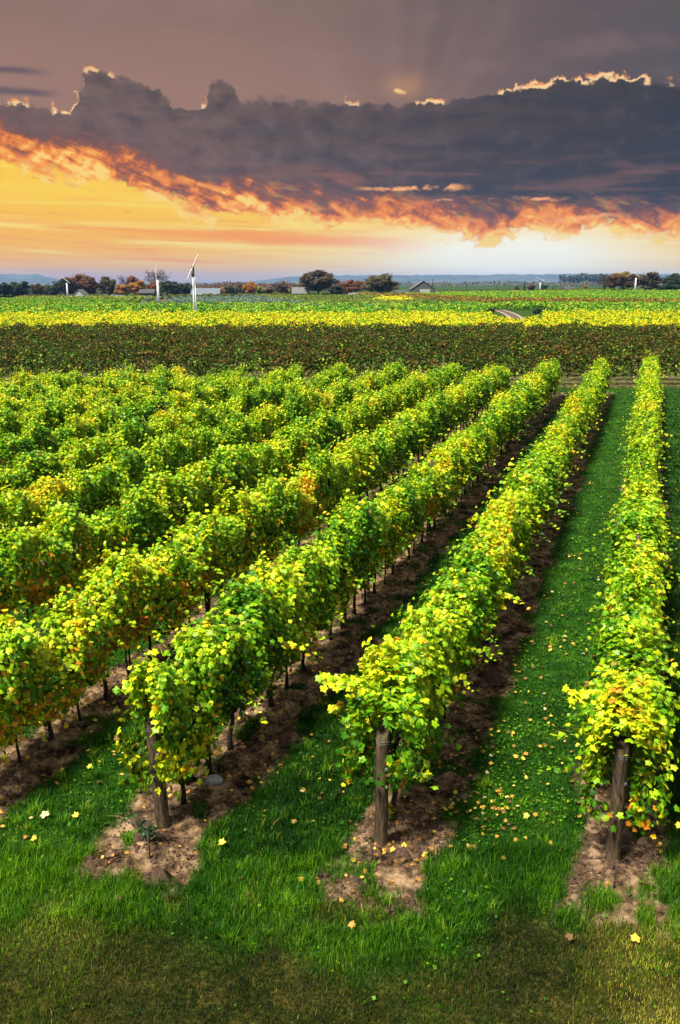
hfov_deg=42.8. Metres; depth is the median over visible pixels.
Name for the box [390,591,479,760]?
grapevine
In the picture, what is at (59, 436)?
grapevine
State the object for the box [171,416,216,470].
grapevine
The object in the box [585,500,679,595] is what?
grapevine
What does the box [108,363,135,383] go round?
grapevine
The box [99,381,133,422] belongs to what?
grapevine
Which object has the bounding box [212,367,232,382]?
grapevine
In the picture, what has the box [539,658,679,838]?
grapevine
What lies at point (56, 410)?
grapevine
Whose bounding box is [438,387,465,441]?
grapevine
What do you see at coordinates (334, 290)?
tree
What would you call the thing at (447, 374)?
grapevine
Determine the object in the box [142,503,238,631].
grapevine
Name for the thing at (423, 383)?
grapevine
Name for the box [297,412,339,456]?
grapevine
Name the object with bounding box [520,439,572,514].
grapevine
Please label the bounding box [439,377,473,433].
grapevine
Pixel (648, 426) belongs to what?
grapevine
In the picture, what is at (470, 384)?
grapevine
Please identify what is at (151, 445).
grapevine
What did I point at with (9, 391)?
grapevine
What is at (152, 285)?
tree
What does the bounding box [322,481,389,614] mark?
grapevine
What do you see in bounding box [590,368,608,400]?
grapevine
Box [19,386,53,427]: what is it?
grapevine
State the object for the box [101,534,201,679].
grapevine
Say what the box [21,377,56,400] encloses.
grapevine
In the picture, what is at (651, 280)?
tree
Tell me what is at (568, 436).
grapevine
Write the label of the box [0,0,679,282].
sky
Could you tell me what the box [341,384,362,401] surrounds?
grapevine
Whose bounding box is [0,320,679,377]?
dark vineyard
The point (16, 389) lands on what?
grapevine
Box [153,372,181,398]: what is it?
grapevine
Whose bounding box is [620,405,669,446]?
grapevine
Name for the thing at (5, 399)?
grapevine
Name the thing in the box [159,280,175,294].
tree
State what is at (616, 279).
tree
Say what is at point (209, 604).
line post
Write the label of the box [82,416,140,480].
grapevine
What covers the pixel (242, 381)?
grapevine
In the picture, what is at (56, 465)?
grapevine
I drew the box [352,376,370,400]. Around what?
grapevine
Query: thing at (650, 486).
grapevine
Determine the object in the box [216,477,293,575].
grapevine
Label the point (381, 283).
tree
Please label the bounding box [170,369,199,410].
grapevine
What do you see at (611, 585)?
grapevine
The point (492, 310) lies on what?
shrub
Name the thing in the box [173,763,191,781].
weed
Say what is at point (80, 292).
farmhouse
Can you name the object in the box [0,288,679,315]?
green vineyard
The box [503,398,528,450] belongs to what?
grapevine
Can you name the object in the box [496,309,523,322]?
track
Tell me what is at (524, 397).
grapevine
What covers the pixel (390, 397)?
grapevine
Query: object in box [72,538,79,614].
line post
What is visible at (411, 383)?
grapevine
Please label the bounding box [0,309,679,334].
yellow vineyard
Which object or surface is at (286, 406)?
grapevine
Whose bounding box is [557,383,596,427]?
grapevine
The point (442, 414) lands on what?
grapevine
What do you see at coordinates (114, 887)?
grass
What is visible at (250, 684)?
grapevine
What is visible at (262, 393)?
grapevine
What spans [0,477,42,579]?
grapevine
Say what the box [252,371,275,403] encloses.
grapevine
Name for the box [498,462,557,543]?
grapevine
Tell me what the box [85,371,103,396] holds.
grapevine
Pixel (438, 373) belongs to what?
grapevine
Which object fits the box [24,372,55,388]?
grapevine
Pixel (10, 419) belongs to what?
grapevine
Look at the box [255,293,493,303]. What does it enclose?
olive vineyard
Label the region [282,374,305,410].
grapevine
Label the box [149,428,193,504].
grapevine
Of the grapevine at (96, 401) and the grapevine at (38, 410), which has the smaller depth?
the grapevine at (38, 410)
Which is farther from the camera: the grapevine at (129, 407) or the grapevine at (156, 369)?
the grapevine at (156, 369)
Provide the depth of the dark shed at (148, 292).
466.58 m
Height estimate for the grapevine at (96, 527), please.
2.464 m
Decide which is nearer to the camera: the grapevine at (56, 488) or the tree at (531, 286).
the grapevine at (56, 488)
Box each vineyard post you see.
[145,715,169,828]
[374,726,389,845]
[606,741,629,860]
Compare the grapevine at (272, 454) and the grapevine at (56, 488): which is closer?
the grapevine at (56, 488)
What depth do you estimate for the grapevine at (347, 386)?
42.23 m
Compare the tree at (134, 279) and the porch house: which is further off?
the tree at (134, 279)
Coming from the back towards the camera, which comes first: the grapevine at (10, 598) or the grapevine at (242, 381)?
the grapevine at (242, 381)
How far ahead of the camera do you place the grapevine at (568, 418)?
31.63 m
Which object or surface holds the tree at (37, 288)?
on the ground at (480, 721)
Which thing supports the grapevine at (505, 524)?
on the ground at (480, 721)
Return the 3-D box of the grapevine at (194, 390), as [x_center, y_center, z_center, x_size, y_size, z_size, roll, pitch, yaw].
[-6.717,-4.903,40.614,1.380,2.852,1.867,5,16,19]
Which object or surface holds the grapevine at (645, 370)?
on the ground at (480, 721)
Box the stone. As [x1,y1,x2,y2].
[205,774,222,785]
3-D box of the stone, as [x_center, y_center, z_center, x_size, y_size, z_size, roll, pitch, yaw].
[-1.826,3.874,12.561,0.270,0.135,0.203,-6,16,-22]
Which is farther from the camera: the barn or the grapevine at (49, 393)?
the barn
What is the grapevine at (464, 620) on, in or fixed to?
on the ground at (480, 721)
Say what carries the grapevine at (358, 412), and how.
on the ground at (480, 721)
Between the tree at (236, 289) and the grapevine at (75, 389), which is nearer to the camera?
the grapevine at (75, 389)
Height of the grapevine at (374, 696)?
2.906 m
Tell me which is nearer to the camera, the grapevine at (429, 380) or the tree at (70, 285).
the grapevine at (429, 380)
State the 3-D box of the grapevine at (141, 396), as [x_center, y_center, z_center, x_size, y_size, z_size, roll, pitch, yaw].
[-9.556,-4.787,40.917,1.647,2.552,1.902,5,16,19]
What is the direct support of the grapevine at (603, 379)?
on the ground at (480, 721)
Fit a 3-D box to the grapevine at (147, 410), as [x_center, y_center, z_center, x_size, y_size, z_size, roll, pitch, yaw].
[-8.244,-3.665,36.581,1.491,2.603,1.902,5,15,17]
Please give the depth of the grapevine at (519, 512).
19.29 m
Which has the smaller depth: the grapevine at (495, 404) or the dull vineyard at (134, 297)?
the grapevine at (495, 404)
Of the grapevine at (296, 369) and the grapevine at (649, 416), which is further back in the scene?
the grapevine at (296, 369)
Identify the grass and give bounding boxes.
[0,386,679,669]
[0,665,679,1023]
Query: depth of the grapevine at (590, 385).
43.03 m
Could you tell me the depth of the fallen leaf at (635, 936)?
9.49 m
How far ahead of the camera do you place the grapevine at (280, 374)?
48.82 m
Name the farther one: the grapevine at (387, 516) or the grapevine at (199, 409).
the grapevine at (199, 409)
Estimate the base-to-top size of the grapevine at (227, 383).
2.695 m
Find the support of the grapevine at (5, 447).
on the ground at (480, 721)
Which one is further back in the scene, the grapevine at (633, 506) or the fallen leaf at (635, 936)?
the grapevine at (633, 506)
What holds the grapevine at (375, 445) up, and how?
on the ground at (480, 721)
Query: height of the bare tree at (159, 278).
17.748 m
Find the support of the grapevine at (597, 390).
on the ground at (480, 721)
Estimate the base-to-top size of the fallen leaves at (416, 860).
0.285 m
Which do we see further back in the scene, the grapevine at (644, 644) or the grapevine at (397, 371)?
the grapevine at (397, 371)
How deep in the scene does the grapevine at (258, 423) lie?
33.08 m
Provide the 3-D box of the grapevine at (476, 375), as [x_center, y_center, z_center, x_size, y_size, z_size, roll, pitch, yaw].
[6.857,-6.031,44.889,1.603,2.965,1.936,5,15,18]
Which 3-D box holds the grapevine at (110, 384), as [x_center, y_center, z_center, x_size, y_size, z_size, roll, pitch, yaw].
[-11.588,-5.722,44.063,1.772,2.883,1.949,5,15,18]
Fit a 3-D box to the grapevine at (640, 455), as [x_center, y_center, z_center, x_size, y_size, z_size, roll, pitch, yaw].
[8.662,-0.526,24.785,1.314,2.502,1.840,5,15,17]
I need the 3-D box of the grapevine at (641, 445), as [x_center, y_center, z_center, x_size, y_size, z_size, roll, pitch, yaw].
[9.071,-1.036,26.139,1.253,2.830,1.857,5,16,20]
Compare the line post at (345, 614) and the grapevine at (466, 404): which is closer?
the line post at (345, 614)
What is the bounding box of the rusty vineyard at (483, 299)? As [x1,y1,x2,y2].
[329,291,679,302]
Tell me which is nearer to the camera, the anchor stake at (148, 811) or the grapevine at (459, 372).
the anchor stake at (148, 811)
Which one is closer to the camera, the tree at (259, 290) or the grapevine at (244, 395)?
the grapevine at (244, 395)
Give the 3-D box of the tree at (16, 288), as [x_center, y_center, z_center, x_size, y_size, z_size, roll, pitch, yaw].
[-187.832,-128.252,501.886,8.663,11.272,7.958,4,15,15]
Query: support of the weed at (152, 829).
on the ground at (480, 721)
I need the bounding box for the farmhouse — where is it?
[72,289,88,295]
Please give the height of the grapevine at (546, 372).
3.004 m
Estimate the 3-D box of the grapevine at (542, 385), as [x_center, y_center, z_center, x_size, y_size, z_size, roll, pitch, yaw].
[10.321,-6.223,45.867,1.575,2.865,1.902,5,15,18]
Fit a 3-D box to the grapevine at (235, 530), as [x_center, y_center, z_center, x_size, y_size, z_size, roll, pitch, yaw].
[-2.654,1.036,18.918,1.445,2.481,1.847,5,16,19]
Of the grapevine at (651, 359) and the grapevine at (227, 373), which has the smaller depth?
the grapevine at (227, 373)
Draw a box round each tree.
[0,282,13,296]
[10,282,22,295]
[17,281,29,294]
[30,283,44,294]
[42,285,49,294]
[48,286,59,294]
[54,277,77,295]
[63,274,84,292]
[78,275,99,294]
[99,276,115,293]
[114,275,131,294]
[114,283,130,294]
[126,276,141,292]
[128,280,145,294]
[143,269,171,282]
[145,282,161,289]
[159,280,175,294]
[170,281,183,294]
[181,282,191,293]
[224,286,234,293]
[232,284,238,293]
[238,284,244,293]
[241,281,256,293]
[256,286,264,293]
[263,285,274,292]
[274,283,287,292]
[298,270,340,293]
[326,285,346,294]
[341,280,361,292]
[362,273,398,292]
[526,282,535,290]
[539,284,547,289]
[595,273,611,289]
[603,273,626,289]
[615,271,629,289]
[625,274,641,287]
[636,272,662,289]
[656,284,679,289]
[660,273,679,284]
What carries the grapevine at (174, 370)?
on the ground at (480, 721)
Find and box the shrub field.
[142,294,376,306]
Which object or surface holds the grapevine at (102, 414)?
on the ground at (480, 721)
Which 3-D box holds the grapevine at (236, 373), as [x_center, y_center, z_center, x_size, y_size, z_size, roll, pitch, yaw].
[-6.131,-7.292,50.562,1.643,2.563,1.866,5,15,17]
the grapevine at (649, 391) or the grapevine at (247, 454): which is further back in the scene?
the grapevine at (649, 391)
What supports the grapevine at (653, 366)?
on the ground at (480, 721)
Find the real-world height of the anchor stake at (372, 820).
1.581 m
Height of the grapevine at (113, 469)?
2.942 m
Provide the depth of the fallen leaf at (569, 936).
9.53 m
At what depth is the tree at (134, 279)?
516.70 m
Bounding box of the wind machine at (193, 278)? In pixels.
[186,255,197,310]
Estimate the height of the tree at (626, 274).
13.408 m
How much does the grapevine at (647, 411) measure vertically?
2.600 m
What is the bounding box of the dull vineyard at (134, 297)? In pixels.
[7,294,161,299]
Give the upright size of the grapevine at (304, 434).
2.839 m
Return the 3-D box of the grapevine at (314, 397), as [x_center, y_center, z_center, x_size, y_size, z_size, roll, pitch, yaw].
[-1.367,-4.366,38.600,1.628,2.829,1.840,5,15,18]
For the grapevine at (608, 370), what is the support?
on the ground at (480, 721)
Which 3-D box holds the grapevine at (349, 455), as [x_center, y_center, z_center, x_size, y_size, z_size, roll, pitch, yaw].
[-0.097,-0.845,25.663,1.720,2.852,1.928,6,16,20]
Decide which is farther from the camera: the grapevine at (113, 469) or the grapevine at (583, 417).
the grapevine at (583, 417)
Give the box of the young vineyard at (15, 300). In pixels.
[0,297,140,306]
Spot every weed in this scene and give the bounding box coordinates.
[125,810,162,839]
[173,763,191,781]
[388,801,395,818]
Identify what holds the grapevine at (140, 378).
on the ground at (480, 721)
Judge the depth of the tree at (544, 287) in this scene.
556.31 m
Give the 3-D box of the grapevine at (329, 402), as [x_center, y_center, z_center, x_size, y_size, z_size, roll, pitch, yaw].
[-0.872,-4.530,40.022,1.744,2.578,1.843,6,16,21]
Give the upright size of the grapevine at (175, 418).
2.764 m
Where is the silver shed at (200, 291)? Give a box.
[191,288,221,295]
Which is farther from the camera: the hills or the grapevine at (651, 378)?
the hills
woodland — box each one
[2,280,173,295]
[114,281,664,287]
[160,280,399,291]
[558,273,630,285]
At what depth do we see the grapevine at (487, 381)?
46.15 m
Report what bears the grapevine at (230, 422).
on the ground at (480, 721)
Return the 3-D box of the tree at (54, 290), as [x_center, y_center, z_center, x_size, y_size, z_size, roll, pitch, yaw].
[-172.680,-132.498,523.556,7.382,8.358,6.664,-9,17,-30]
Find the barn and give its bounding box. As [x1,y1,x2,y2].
[409,281,434,292]
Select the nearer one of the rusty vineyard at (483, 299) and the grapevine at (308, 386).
the grapevine at (308, 386)
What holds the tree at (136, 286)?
on the ground at (480, 721)
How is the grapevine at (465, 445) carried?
on the ground at (480, 721)
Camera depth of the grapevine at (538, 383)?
44.46 m
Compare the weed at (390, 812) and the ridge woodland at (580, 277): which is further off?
the ridge woodland at (580, 277)
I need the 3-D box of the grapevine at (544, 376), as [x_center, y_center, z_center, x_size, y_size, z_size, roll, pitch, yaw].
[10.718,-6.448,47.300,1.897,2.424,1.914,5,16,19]
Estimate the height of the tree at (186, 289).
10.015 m
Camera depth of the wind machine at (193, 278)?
172.00 m
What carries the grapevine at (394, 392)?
on the ground at (480, 721)
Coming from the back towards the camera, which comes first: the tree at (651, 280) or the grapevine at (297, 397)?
the tree at (651, 280)
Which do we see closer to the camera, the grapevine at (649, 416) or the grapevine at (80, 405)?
the grapevine at (649, 416)
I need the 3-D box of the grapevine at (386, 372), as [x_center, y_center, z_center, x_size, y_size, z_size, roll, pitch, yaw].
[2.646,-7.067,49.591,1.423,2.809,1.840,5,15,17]
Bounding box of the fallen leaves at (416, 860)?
[0,408,678,902]
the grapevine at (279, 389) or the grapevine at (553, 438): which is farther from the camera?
the grapevine at (279, 389)
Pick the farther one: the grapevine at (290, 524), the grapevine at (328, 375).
the grapevine at (328, 375)
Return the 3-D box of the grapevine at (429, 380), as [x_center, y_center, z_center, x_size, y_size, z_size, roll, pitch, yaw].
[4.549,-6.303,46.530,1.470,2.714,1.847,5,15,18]
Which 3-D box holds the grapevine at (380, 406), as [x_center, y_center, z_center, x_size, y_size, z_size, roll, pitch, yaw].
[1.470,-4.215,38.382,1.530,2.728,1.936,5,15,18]
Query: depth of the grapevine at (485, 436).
30.75 m
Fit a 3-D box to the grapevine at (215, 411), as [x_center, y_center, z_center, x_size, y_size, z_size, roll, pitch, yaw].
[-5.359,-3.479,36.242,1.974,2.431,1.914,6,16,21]
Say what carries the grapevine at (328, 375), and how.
on the ground at (480, 721)
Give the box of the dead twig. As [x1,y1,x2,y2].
[613,859,623,887]
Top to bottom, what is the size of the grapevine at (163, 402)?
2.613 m
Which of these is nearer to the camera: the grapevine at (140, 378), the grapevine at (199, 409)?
the grapevine at (199, 409)
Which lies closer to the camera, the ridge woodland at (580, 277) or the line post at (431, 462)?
the line post at (431, 462)
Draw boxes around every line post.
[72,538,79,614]
[204,531,210,620]
[343,524,346,627]
[428,459,432,534]
[635,535,639,555]
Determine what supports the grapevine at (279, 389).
on the ground at (480, 721)
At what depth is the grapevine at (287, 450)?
28.73 m
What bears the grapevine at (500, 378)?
on the ground at (480, 721)
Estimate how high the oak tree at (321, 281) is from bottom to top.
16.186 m
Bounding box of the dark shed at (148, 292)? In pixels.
[138,289,156,296]
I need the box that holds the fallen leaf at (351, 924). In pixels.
[348,920,355,928]
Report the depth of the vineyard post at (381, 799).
10.91 m
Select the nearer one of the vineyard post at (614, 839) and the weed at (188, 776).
the vineyard post at (614, 839)
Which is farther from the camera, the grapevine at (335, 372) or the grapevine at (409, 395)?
the grapevine at (335, 372)
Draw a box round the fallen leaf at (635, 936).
[630,933,639,942]
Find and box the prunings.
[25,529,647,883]
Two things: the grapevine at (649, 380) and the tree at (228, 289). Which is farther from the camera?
the tree at (228, 289)
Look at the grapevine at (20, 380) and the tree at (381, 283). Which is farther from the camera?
the tree at (381, 283)
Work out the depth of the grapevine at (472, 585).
15.35 m
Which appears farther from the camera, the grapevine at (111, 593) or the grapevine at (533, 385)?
the grapevine at (533, 385)
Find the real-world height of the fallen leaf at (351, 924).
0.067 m
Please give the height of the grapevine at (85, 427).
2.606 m
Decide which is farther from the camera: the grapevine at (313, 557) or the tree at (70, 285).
the tree at (70, 285)
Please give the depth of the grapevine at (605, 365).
52.42 m
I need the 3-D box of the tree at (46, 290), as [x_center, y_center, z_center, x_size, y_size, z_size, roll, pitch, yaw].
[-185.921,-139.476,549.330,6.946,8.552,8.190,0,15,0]
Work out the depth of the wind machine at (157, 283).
280.37 m
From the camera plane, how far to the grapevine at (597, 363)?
50.56 m
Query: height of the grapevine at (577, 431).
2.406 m
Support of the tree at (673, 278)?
on the ground at (480, 721)
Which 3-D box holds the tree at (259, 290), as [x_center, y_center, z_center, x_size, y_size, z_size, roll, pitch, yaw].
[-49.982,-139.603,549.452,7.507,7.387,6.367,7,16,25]
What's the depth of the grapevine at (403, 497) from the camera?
20.93 m
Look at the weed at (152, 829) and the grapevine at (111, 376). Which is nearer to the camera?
the weed at (152, 829)
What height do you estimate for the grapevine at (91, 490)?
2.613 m
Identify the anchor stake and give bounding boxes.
[147,751,149,857]
[371,746,375,861]
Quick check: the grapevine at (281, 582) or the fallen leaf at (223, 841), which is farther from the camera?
the grapevine at (281, 582)
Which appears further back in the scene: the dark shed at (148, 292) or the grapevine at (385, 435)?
the dark shed at (148, 292)
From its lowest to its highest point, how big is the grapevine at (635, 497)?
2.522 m
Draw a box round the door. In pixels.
[420,289,429,291]
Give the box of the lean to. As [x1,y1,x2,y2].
[394,290,408,292]
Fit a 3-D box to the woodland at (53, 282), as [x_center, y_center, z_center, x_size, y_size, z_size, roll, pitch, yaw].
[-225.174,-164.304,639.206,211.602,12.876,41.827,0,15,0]
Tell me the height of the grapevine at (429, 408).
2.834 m
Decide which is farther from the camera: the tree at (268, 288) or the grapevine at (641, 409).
the tree at (268, 288)
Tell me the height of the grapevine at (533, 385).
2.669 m
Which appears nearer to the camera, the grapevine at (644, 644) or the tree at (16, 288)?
the grapevine at (644, 644)
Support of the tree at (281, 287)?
on the ground at (480, 721)
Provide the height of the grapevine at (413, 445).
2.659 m
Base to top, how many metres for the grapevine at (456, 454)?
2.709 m
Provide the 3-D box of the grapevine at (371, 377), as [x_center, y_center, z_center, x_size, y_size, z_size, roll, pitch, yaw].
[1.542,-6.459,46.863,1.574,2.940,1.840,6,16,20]
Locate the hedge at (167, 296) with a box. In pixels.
[0,287,660,298]
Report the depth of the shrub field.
334.34 m
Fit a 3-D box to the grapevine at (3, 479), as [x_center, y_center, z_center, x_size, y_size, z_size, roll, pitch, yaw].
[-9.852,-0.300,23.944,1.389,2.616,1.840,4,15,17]
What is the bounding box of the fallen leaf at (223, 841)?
[218,838,225,844]
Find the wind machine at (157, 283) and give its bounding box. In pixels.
[156,268,159,300]
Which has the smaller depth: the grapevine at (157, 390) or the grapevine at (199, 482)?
the grapevine at (199, 482)
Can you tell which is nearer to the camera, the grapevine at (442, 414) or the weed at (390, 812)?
the weed at (390, 812)
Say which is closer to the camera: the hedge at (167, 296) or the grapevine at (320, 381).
the grapevine at (320, 381)
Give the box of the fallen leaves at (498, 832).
[0,488,679,1023]
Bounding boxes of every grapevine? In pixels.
[0,378,19,394]
[0,383,15,399]
[0,388,31,435]
[0,403,26,451]
[0,430,22,492]
[0,443,61,526]
[0,466,11,527]
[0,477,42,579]
[0,493,101,627]
[0,521,46,624]
[0,600,101,741]
[0,609,39,768]
[2,415,59,483]
[5,364,38,395]
[8,469,83,568]
[9,381,33,402]
[15,395,56,450]
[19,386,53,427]
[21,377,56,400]
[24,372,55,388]
[28,445,82,498]
[31,393,79,441]
[33,540,163,699]
[35,420,77,473]
[40,371,77,391]
[44,383,75,423]
[48,499,138,581]
[55,461,118,519]
[57,388,96,437]
[58,431,108,496]
[59,409,100,457]
[62,367,88,398]
[63,381,93,412]
[80,388,116,431]
[80,396,120,460]
[81,382,112,413]
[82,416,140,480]
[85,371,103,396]
[86,435,146,511]
[94,365,121,380]
[95,477,172,557]
[98,373,129,398]
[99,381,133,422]
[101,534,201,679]
[104,407,156,466]
[106,394,141,444]
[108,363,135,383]
[108,623,230,805]
[118,379,143,406]
[119,384,152,421]
[119,433,172,519]
[131,368,159,387]
[132,461,199,553]
[134,393,159,441]
[135,404,178,465]
[139,382,166,418]
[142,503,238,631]
[145,364,172,394]
[146,391,179,430]
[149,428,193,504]
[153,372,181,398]
[159,401,199,459]
[163,565,305,774]
[165,384,196,418]
[166,460,221,531]
[167,364,183,392]
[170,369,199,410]
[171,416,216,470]
[178,393,213,450]
[182,377,211,412]
[186,372,209,403]
[187,438,251,516]
[187,505,258,622]
[195,422,230,485]
[197,373,228,422]
[199,368,221,400]
[200,399,228,429]
[209,545,324,706]
[210,393,247,418]
[211,406,257,452]
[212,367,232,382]
[214,374,236,402]
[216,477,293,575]
[217,438,264,496]
[222,364,246,380]
[231,372,250,406]
[231,379,262,421]
[235,408,267,470]
[240,433,287,488]
[244,378,272,428]
[247,371,261,388]
[248,397,283,460]
[249,466,302,567]
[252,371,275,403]
[257,373,288,408]
[261,367,290,384]
[263,420,310,482]
[266,398,297,436]
[269,534,346,688]
[272,380,293,405]
[274,369,293,384]
[275,410,323,476]
[276,464,330,561]
[281,382,309,424]
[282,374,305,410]
[284,359,305,383]
[294,376,323,405]
[295,435,342,531]
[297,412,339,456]
[298,382,325,426]
[302,515,375,640]
[306,386,337,417]
[307,371,327,394]
[310,403,344,452]
[313,367,334,408]
[315,625,461,820]
[319,433,369,525]
[321,380,344,417]
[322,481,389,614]
[324,365,345,382]
[324,374,354,422]
[329,409,355,453]
[331,358,355,382]
[336,396,371,441]
[338,435,378,519]
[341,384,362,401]
[344,424,391,500]
[351,388,377,435]
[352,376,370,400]
[353,487,410,604]
[356,365,378,397]
[360,423,404,493]
[362,476,422,583]
[365,386,391,429]
[370,372,385,392]
[376,413,413,483]
[377,385,399,423]
[378,363,395,390]
[381,381,409,420]
[384,359,406,383]
[385,469,432,558]
[390,408,431,475]
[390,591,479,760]
[391,360,409,381]
[392,376,415,416]
[396,580,501,718]
[397,404,434,465]
[398,375,422,413]
[402,456,450,542]
[407,366,432,402]
[411,393,444,463]
[417,386,448,451]
[417,443,466,534]
[420,369,435,395]
[422,372,442,394]
[424,516,529,648]
[424,534,519,658]
[427,364,447,390]
[430,383,456,443]
[434,433,473,516]
[437,366,452,389]
[437,428,485,509]
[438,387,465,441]
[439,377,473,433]
[440,362,456,386]
[445,360,464,385]
[452,425,495,500]
[453,490,534,608]
[457,381,477,429]
[459,374,485,428]
[464,370,488,422]
[467,415,494,489]
[470,416,504,475]
[475,373,493,418]
[475,411,509,468]
[478,387,525,457]
[480,361,497,410]
[480,371,498,411]
[480,391,516,460]
[486,491,531,580]
[487,481,550,571]
[489,365,507,409]
[492,363,512,392]
[492,363,512,393]
[492,449,567,528]
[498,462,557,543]
[503,388,527,444]
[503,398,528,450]
[507,444,567,537]
[510,386,535,437]
[511,374,543,431]
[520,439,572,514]
[521,372,546,425]
[521,375,544,429]
[521,434,570,497]
[523,368,547,420]
[532,371,553,414]
[533,359,559,407]
[533,362,553,409]
[538,420,578,479]
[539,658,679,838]
[542,356,559,406]
[545,412,585,464]
[546,421,582,471]
[548,361,562,401]
[549,358,564,399]
[553,408,589,466]
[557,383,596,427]
[557,392,588,443]
[565,599,679,766]
[566,390,592,442]
[569,380,607,413]
[570,391,601,431]
[571,386,604,427]
[576,366,607,408]
[578,388,598,425]
[579,377,600,418]
[582,366,608,394]
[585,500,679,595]
[585,558,673,673]
[587,366,606,397]
[587,566,677,675]
[589,528,677,651]
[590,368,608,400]
[591,361,614,390]
[592,355,610,384]
[592,359,607,387]
[593,485,677,555]
[601,494,679,569]
[604,469,664,528]
[611,454,663,516]
[618,415,668,480]
[618,428,666,470]
[618,448,666,509]
[619,402,672,456]
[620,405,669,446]
[620,417,663,477]
[621,429,660,493]
[622,386,666,432]
[626,393,666,427]
[626,399,661,440]
[630,361,664,391]
[632,378,664,412]
[633,350,666,376]
[633,359,663,393]
[633,367,663,397]
[633,372,661,405]
[633,377,662,403]
[636,359,664,386]
[637,370,660,396]
[638,353,662,380]
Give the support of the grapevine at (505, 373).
on the ground at (480, 721)
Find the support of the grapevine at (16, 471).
on the ground at (480, 721)
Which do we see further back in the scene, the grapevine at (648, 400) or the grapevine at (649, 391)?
the grapevine at (649, 391)
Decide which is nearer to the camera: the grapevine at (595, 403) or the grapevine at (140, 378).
the grapevine at (595, 403)
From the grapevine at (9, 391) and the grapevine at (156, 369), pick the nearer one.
the grapevine at (9, 391)
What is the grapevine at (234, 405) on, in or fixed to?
on the ground at (480, 721)
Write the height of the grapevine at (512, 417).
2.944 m
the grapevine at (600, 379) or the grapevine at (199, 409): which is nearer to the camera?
the grapevine at (199, 409)
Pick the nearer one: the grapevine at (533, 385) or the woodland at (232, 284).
the grapevine at (533, 385)
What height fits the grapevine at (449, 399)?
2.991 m
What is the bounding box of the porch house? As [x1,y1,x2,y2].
[292,287,307,294]
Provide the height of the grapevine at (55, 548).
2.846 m
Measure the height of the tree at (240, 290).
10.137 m
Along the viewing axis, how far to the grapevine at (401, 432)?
30.89 m
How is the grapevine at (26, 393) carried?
on the ground at (480, 721)
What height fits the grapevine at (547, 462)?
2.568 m
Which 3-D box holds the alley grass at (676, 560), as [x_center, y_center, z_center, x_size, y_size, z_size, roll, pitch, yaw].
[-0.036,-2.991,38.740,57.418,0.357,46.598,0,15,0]
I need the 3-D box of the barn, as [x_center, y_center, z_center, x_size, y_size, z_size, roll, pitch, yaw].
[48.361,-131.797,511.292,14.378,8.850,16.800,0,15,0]
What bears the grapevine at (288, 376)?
on the ground at (480, 721)
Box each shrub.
[482,307,495,313]
[532,308,541,314]
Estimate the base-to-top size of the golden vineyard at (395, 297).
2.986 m
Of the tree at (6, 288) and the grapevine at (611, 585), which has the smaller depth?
the grapevine at (611, 585)
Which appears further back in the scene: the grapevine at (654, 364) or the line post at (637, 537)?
the grapevine at (654, 364)
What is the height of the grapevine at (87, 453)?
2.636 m
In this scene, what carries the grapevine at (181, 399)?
on the ground at (480, 721)
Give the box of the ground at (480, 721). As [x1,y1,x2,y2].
[0,285,679,1023]
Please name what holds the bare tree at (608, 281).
on the ground at (480, 721)
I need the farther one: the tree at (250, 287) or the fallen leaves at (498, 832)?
the tree at (250, 287)
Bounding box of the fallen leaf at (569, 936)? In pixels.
[565,932,572,940]
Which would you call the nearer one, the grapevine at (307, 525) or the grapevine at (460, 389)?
the grapevine at (307, 525)
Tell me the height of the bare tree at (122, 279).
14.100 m
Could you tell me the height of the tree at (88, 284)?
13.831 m
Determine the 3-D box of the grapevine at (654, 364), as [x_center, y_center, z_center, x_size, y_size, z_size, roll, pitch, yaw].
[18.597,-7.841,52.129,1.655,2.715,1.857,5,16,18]
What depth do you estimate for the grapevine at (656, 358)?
56.04 m
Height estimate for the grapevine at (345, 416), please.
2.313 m
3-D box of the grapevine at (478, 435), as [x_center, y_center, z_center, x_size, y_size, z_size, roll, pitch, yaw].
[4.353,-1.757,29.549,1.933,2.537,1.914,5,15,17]
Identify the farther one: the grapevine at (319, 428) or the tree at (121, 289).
the tree at (121, 289)
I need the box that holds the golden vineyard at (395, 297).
[373,295,413,299]
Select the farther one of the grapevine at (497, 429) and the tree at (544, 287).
the tree at (544, 287)
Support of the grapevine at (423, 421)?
on the ground at (480, 721)
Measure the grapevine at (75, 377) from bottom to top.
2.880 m
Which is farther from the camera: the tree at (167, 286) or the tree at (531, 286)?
the tree at (531, 286)
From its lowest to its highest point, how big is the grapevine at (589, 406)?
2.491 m
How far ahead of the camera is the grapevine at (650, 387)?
39.94 m
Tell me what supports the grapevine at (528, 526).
on the ground at (480, 721)
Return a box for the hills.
[0,273,679,285]
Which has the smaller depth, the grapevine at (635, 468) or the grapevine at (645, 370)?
the grapevine at (635, 468)
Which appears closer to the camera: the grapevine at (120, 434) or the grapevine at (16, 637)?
the grapevine at (16, 637)
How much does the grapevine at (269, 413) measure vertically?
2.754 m
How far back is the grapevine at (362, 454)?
26.93 m
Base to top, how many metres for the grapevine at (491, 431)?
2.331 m
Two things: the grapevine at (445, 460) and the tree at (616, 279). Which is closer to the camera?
the grapevine at (445, 460)
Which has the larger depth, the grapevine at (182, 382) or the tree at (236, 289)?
the tree at (236, 289)

